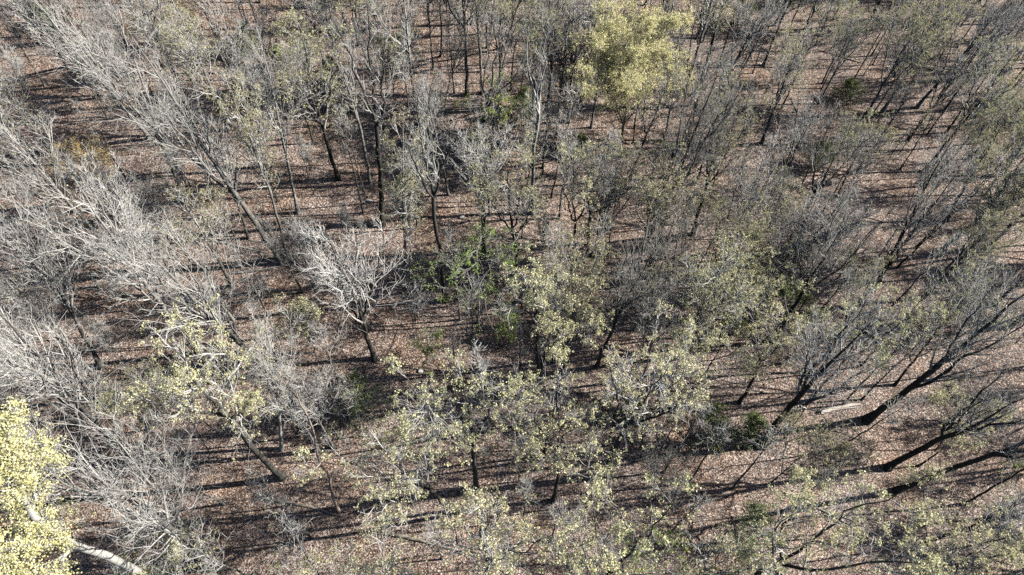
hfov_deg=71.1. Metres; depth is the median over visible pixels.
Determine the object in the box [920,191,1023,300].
budding tree
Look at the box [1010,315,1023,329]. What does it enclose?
budding tree
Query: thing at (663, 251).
bare tree
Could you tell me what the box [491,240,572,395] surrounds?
leafing tree
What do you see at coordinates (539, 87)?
forked tree
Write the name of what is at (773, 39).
bare tree
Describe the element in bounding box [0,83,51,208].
budding tree
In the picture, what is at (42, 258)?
bare tree
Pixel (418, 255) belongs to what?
sapling
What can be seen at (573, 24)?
bare tree
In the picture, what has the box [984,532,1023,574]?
green tree
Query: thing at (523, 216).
sapling
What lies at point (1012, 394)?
bushy sapling
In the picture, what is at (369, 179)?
forked tree
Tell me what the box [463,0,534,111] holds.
budding tree
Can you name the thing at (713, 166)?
budding tree
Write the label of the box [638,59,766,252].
bare tree
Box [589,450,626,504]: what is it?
sapling
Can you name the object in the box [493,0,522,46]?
budding tree
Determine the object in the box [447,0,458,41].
sapling
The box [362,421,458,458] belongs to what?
fallen log
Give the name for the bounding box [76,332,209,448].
budding tree
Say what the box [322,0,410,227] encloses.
forked tree
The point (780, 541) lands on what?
leafing tree
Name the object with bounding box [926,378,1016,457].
leafing tree
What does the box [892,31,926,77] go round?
sapling
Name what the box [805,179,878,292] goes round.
bare tree
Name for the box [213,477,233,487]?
fallen log
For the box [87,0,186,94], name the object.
bare tree
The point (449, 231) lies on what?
sapling
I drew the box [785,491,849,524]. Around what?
fallen log
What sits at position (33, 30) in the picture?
bare tree
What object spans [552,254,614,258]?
fallen log
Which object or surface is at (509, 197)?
budding tree
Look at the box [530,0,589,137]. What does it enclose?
bare tree
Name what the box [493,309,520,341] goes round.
green tree
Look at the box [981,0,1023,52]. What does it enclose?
budding tree
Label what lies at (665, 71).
budding tree
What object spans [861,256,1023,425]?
bare tree
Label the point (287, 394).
bare tree
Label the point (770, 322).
bushy sapling
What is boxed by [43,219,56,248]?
snag
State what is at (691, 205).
bushy sapling
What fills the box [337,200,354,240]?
bushy sapling
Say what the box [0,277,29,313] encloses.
bushy sapling
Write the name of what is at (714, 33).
bare tree
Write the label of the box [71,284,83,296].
snag
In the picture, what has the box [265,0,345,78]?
bare tree
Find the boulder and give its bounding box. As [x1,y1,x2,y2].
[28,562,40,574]
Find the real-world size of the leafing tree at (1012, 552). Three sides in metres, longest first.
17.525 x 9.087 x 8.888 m
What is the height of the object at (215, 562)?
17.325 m
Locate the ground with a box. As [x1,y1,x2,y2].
[0,0,1023,574]
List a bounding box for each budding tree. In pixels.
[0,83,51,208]
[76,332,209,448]
[140,0,230,131]
[153,183,242,287]
[203,65,294,259]
[240,0,249,29]
[249,7,363,180]
[271,0,352,55]
[275,13,326,116]
[363,23,419,107]
[377,105,439,282]
[381,8,434,97]
[437,0,497,96]
[453,129,574,276]
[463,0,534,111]
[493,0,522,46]
[496,0,587,141]
[517,221,624,363]
[578,132,660,258]
[584,59,610,128]
[612,132,719,273]
[627,259,692,331]
[650,0,685,62]
[655,42,701,141]
[667,68,784,236]
[667,227,766,360]
[679,191,781,296]
[684,0,740,92]
[737,378,889,507]
[745,164,811,250]
[759,7,826,144]
[816,242,895,312]
[817,3,892,104]
[819,106,912,197]
[821,13,863,84]
[850,0,958,143]
[865,236,1023,386]
[878,0,987,115]
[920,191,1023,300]
[921,33,1023,172]
[932,89,1023,222]
[933,100,1023,257]
[937,195,1019,276]
[971,84,1023,154]
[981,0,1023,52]
[983,214,1023,249]
[985,109,1023,196]
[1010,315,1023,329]
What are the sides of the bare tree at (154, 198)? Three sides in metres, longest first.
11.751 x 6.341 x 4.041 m
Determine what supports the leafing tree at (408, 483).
on the ground
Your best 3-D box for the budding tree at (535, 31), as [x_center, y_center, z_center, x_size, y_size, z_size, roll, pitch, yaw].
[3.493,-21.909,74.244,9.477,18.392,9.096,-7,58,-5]
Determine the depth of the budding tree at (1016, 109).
77.78 m
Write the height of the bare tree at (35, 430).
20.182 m
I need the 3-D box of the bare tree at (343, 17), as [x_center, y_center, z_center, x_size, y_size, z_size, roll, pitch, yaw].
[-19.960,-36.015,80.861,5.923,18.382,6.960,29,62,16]
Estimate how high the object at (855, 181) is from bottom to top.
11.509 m
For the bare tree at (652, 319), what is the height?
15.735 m
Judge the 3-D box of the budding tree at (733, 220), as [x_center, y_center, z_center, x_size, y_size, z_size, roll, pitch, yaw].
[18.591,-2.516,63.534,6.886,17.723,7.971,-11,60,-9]
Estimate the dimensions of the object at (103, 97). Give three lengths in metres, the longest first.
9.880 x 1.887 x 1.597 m
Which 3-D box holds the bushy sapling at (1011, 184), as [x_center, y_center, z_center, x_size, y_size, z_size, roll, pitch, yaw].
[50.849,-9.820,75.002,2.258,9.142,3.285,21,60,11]
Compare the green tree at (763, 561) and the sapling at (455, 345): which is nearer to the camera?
the green tree at (763, 561)
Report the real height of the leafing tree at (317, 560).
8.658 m
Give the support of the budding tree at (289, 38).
on the ground
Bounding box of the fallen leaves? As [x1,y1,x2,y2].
[0,0,1023,574]
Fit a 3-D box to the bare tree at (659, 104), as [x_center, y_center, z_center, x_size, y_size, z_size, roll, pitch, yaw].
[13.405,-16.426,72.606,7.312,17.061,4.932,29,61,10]
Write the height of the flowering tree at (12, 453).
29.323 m
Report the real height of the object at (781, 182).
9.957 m
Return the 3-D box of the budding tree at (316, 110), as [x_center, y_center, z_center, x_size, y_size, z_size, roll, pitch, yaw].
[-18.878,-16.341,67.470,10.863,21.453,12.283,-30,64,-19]
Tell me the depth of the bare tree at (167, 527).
41.93 m
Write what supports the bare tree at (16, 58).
on the ground
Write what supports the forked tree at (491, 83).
on the ground
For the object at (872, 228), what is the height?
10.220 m
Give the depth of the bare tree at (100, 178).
59.95 m
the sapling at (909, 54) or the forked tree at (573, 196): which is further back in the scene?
the sapling at (909, 54)
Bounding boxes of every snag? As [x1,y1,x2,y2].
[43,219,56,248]
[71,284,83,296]
[280,388,340,512]
[514,285,528,303]
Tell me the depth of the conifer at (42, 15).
83.12 m
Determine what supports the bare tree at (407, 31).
on the ground
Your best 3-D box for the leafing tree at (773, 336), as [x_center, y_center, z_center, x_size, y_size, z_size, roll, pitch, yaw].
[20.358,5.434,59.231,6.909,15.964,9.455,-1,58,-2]
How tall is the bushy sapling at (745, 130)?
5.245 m
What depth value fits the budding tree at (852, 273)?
63.53 m
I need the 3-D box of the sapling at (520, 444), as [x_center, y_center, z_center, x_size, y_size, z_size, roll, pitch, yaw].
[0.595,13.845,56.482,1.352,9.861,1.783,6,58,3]
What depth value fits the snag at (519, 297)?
68.70 m
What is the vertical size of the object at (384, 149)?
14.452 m
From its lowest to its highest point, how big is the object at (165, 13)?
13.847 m
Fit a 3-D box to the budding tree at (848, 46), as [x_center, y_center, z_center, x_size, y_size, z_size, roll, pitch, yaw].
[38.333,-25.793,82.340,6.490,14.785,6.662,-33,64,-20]
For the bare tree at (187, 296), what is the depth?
49.17 m
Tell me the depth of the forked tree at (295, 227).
68.05 m
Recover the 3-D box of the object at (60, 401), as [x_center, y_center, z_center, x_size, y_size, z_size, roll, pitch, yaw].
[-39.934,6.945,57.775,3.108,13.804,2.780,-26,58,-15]
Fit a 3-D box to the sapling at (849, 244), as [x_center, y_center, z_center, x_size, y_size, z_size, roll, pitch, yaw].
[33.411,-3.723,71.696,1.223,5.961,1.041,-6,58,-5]
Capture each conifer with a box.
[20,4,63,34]
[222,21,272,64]
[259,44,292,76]
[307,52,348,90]
[327,370,395,445]
[509,85,536,132]
[565,131,591,159]
[614,396,649,432]
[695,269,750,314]
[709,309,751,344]
[724,0,761,28]
[733,409,770,453]
[761,0,800,12]
[777,239,814,273]
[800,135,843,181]
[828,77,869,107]
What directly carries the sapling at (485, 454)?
on the ground
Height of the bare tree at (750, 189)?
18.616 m
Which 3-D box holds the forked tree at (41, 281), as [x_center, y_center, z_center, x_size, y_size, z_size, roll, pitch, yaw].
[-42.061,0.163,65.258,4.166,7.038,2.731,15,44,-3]
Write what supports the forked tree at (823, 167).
on the ground
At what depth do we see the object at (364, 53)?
74.17 m
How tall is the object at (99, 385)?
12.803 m
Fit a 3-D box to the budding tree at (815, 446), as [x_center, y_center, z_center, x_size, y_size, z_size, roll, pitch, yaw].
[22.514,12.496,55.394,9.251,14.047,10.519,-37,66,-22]
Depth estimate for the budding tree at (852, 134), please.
71.83 m
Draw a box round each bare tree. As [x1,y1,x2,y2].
[0,0,95,83]
[0,6,45,86]
[0,38,41,122]
[0,72,61,165]
[0,107,112,250]
[0,171,104,369]
[0,204,19,295]
[0,268,104,382]
[0,293,136,466]
[0,297,85,419]
[0,332,80,431]
[0,359,58,474]
[0,368,227,574]
[1,0,151,141]
[2,396,107,497]
[10,153,202,355]
[11,0,69,67]
[12,0,44,44]
[12,234,39,283]
[42,0,70,39]
[52,142,141,278]
[53,0,121,58]
[60,6,287,265]
[62,0,221,204]
[65,200,275,372]
[69,0,158,114]
[73,400,223,557]
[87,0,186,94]
[117,167,186,256]
[130,76,212,236]
[185,0,280,168]
[190,112,254,239]
[226,24,335,214]
[235,301,308,451]
[248,357,335,452]
[261,203,347,312]
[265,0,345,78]
[280,363,352,448]
[291,0,303,49]
[292,214,416,362]
[340,6,347,31]
[355,0,427,127]
[403,55,457,175]
[404,143,431,228]
[410,0,451,69]
[436,6,489,110]
[437,122,533,251]
[467,0,495,72]
[490,0,494,33]
[505,0,588,108]
[508,0,625,123]
[513,87,556,205]
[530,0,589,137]
[535,219,585,312]
[547,109,596,219]
[555,0,633,102]
[590,219,677,369]
[623,285,697,381]
[628,62,689,179]
[636,190,724,315]
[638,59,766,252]
[656,17,692,108]
[685,37,739,141]
[696,0,756,82]
[702,141,796,270]
[711,0,786,104]
[747,204,847,308]
[754,287,894,450]
[762,0,822,66]
[766,85,826,194]
[770,180,892,288]
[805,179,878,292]
[815,256,889,371]
[857,159,979,308]
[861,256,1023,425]
[870,0,881,21]
[874,78,927,146]
[878,123,998,283]
[906,29,1003,141]
[914,0,1023,108]
[941,2,1023,112]
[1006,19,1023,71]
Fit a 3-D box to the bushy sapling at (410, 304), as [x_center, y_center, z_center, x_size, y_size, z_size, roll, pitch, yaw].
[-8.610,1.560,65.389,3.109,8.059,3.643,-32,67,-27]
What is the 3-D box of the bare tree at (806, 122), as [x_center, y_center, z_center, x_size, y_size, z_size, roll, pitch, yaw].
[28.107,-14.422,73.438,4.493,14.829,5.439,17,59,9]
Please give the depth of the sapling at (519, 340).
58.29 m
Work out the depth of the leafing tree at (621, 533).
37.91 m
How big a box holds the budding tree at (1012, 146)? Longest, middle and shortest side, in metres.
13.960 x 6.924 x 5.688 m
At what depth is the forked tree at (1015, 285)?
68.39 m
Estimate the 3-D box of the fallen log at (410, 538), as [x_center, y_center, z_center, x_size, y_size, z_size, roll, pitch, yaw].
[-7.126,20.259,57.379,5.938,0.766,1.081,13,59,7]
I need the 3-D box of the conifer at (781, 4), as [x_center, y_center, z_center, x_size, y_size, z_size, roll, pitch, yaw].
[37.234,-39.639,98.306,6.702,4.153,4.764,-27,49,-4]
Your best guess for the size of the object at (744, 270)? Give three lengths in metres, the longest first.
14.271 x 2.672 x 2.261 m
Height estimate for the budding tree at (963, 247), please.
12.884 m
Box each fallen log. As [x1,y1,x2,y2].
[80,287,152,298]
[195,236,267,253]
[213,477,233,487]
[231,264,285,273]
[272,499,340,515]
[294,468,340,493]
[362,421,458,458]
[387,532,458,550]
[424,346,466,362]
[424,406,492,420]
[452,333,471,337]
[490,206,537,241]
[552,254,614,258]
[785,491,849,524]
[817,48,858,62]
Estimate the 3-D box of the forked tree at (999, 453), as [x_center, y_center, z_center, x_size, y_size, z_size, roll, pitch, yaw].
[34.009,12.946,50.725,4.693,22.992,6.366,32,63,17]
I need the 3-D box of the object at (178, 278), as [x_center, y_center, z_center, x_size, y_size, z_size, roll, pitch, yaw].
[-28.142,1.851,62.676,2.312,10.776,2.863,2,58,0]
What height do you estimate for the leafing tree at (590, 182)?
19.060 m
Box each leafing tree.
[84,531,182,574]
[115,282,286,481]
[130,506,219,574]
[170,320,276,435]
[253,547,352,574]
[270,292,322,358]
[291,422,466,543]
[314,0,388,68]
[324,498,423,574]
[380,348,575,491]
[413,0,470,56]
[420,481,565,574]
[486,319,621,504]
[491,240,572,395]
[533,268,614,393]
[535,439,700,574]
[555,122,645,264]
[589,298,712,479]
[637,288,761,410]
[661,521,791,574]
[712,464,953,574]
[716,221,818,332]
[723,271,812,404]
[779,281,948,410]
[795,0,865,45]
[893,460,1023,574]
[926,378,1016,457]
[964,156,1023,258]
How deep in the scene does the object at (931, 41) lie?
82.34 m
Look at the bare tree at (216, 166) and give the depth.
54.03 m
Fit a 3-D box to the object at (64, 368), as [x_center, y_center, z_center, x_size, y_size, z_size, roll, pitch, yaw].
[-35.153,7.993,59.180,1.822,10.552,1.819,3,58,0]
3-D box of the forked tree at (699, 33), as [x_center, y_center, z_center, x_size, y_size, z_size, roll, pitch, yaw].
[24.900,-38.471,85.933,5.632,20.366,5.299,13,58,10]
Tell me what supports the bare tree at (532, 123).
on the ground
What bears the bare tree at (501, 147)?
on the ground
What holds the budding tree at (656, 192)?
on the ground
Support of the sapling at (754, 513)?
on the ground
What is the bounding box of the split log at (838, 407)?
[820,403,859,413]
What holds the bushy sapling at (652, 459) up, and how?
on the ground
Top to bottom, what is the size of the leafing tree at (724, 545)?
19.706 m
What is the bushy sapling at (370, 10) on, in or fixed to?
on the ground
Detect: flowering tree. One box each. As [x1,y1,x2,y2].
[0,394,152,574]
[554,0,699,157]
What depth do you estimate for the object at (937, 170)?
63.52 m
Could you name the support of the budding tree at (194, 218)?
on the ground
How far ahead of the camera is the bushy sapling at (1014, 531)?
55.04 m
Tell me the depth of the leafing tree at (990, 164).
63.20 m
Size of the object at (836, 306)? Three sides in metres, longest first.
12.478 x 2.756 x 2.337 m
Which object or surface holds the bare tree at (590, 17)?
on the ground
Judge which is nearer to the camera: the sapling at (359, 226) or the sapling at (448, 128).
the sapling at (359, 226)
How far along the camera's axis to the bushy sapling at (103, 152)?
72.57 m
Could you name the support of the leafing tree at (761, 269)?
on the ground
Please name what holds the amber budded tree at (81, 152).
on the ground
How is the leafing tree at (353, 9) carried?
on the ground
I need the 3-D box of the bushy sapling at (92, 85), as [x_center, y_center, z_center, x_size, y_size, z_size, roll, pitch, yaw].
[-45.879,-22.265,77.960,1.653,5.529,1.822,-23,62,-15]
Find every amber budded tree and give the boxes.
[44,134,119,233]
[118,0,184,76]
[143,0,201,45]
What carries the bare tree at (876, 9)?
on the ground
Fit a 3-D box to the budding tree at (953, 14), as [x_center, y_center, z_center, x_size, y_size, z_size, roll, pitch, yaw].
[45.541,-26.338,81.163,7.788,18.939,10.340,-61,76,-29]
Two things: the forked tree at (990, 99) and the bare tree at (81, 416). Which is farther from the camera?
the forked tree at (990, 99)
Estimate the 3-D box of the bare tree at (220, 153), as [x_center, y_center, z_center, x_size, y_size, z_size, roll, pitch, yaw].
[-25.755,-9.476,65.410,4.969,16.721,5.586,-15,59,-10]
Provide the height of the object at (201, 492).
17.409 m
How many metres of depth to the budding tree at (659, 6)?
81.23 m
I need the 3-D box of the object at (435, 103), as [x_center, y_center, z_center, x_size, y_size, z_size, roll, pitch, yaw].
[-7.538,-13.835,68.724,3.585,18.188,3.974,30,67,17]
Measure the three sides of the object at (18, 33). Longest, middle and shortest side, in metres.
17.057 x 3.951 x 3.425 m
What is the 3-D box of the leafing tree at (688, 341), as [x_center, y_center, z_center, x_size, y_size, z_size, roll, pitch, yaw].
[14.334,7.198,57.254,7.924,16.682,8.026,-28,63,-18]
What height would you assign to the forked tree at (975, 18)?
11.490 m
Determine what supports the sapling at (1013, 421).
on the ground
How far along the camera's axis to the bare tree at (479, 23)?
80.68 m
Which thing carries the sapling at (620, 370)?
on the ground
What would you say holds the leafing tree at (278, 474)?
on the ground
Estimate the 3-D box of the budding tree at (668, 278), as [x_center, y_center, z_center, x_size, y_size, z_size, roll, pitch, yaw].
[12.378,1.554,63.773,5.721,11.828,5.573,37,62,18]
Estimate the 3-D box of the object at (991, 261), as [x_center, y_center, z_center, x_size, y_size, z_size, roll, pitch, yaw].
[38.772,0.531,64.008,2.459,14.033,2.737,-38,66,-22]
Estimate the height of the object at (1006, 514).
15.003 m
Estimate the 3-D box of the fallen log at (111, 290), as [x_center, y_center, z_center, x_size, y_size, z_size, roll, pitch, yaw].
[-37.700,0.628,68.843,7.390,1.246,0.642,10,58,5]
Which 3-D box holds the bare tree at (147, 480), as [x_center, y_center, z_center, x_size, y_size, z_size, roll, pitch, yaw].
[-21.836,14.195,47.778,7.295,25.429,7.168,-28,63,-17]
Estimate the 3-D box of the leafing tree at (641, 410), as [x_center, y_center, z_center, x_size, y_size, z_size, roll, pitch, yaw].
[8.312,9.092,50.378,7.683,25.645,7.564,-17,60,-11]
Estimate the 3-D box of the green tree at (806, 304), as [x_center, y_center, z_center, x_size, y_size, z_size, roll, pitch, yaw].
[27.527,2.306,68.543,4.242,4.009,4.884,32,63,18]
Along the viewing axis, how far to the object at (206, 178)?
65.09 m
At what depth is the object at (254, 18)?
78.57 m
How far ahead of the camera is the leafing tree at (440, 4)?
77.18 m
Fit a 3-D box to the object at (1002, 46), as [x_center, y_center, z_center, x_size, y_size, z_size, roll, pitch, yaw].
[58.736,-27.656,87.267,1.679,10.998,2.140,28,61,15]
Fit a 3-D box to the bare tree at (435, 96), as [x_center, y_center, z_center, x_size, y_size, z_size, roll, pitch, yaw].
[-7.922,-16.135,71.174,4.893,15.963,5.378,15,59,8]
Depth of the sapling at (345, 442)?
60.20 m
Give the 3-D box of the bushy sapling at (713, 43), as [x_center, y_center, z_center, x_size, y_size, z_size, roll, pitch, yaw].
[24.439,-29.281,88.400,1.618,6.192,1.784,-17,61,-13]
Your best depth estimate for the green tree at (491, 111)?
69.49 m
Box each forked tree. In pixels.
[21,263,72,312]
[156,10,211,141]
[187,0,228,73]
[233,0,285,107]
[276,46,314,144]
[276,213,314,259]
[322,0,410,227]
[331,17,372,184]
[390,66,472,303]
[471,12,531,165]
[485,1,487,47]
[487,244,529,300]
[503,5,522,91]
[515,10,555,216]
[540,80,566,168]
[545,144,609,277]
[697,0,708,39]
[759,63,832,223]
[770,188,885,344]
[785,113,878,251]
[788,0,823,67]
[883,357,1023,471]
[892,437,1023,494]
[924,81,1023,185]
[953,0,1021,81]
[957,0,988,47]
[991,68,1023,107]
[992,279,1023,305]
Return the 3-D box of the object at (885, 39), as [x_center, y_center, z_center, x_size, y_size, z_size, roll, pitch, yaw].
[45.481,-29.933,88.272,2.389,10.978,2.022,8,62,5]
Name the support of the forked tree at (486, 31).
on the ground
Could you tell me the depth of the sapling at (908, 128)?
80.81 m
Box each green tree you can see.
[405,220,528,342]
[406,324,446,377]
[452,66,531,175]
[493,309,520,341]
[621,519,695,574]
[738,554,794,574]
[772,278,812,308]
[777,292,823,329]
[983,66,1023,131]
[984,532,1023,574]
[996,454,1023,511]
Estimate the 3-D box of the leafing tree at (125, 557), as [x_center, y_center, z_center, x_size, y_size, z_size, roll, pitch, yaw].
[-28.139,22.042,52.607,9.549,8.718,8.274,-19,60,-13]
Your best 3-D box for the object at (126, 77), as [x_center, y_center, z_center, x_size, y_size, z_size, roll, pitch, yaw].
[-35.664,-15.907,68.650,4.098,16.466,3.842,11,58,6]
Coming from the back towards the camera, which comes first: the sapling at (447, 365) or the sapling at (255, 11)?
the sapling at (255, 11)
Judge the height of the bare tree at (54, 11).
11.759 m
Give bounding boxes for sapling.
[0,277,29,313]
[11,400,36,420]
[26,507,62,528]
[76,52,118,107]
[76,64,100,98]
[82,314,114,349]
[86,139,115,168]
[96,270,136,310]
[97,0,124,40]
[226,272,270,317]
[248,0,265,41]
[251,189,265,218]
[271,187,283,212]
[292,311,319,352]
[293,136,314,174]
[293,468,302,481]
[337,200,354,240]
[343,435,353,449]
[356,218,364,244]
[366,0,380,31]
[395,279,438,325]
[398,203,419,293]
[411,249,424,284]
[441,220,458,282]
[443,114,452,150]
[445,329,459,372]
[445,362,455,386]
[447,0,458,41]
[449,0,462,30]
[479,444,490,463]
[492,293,504,327]
[504,367,523,422]
[509,319,527,381]
[512,438,527,481]
[514,192,528,238]
[535,209,555,249]
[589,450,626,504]
[600,129,624,163]
[609,365,625,404]
[626,1,641,42]
[633,423,699,505]
[645,236,669,281]
[676,193,698,241]
[681,397,753,460]
[698,226,721,265]
[706,31,719,57]
[715,491,801,561]
[716,45,735,94]
[742,111,756,139]
[744,87,759,112]
[751,300,779,342]
[787,34,813,78]
[829,1,859,50]
[834,231,858,263]
[851,152,872,180]
[890,126,912,157]
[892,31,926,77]
[899,96,936,153]
[940,286,981,323]
[943,556,987,574]
[963,494,1023,533]
[966,12,996,56]
[975,383,1023,418]
[979,171,1020,215]
[984,512,1023,544]
[994,411,1023,429]
[1001,261,1023,285]
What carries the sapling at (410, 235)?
on the ground
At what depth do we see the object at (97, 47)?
71.08 m
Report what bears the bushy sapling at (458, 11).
on the ground
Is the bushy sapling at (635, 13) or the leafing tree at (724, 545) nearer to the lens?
the leafing tree at (724, 545)
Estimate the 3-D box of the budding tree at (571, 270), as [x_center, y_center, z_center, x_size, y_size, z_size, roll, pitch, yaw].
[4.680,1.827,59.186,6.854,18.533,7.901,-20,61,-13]
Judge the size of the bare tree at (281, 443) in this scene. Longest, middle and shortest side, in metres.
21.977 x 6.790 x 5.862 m

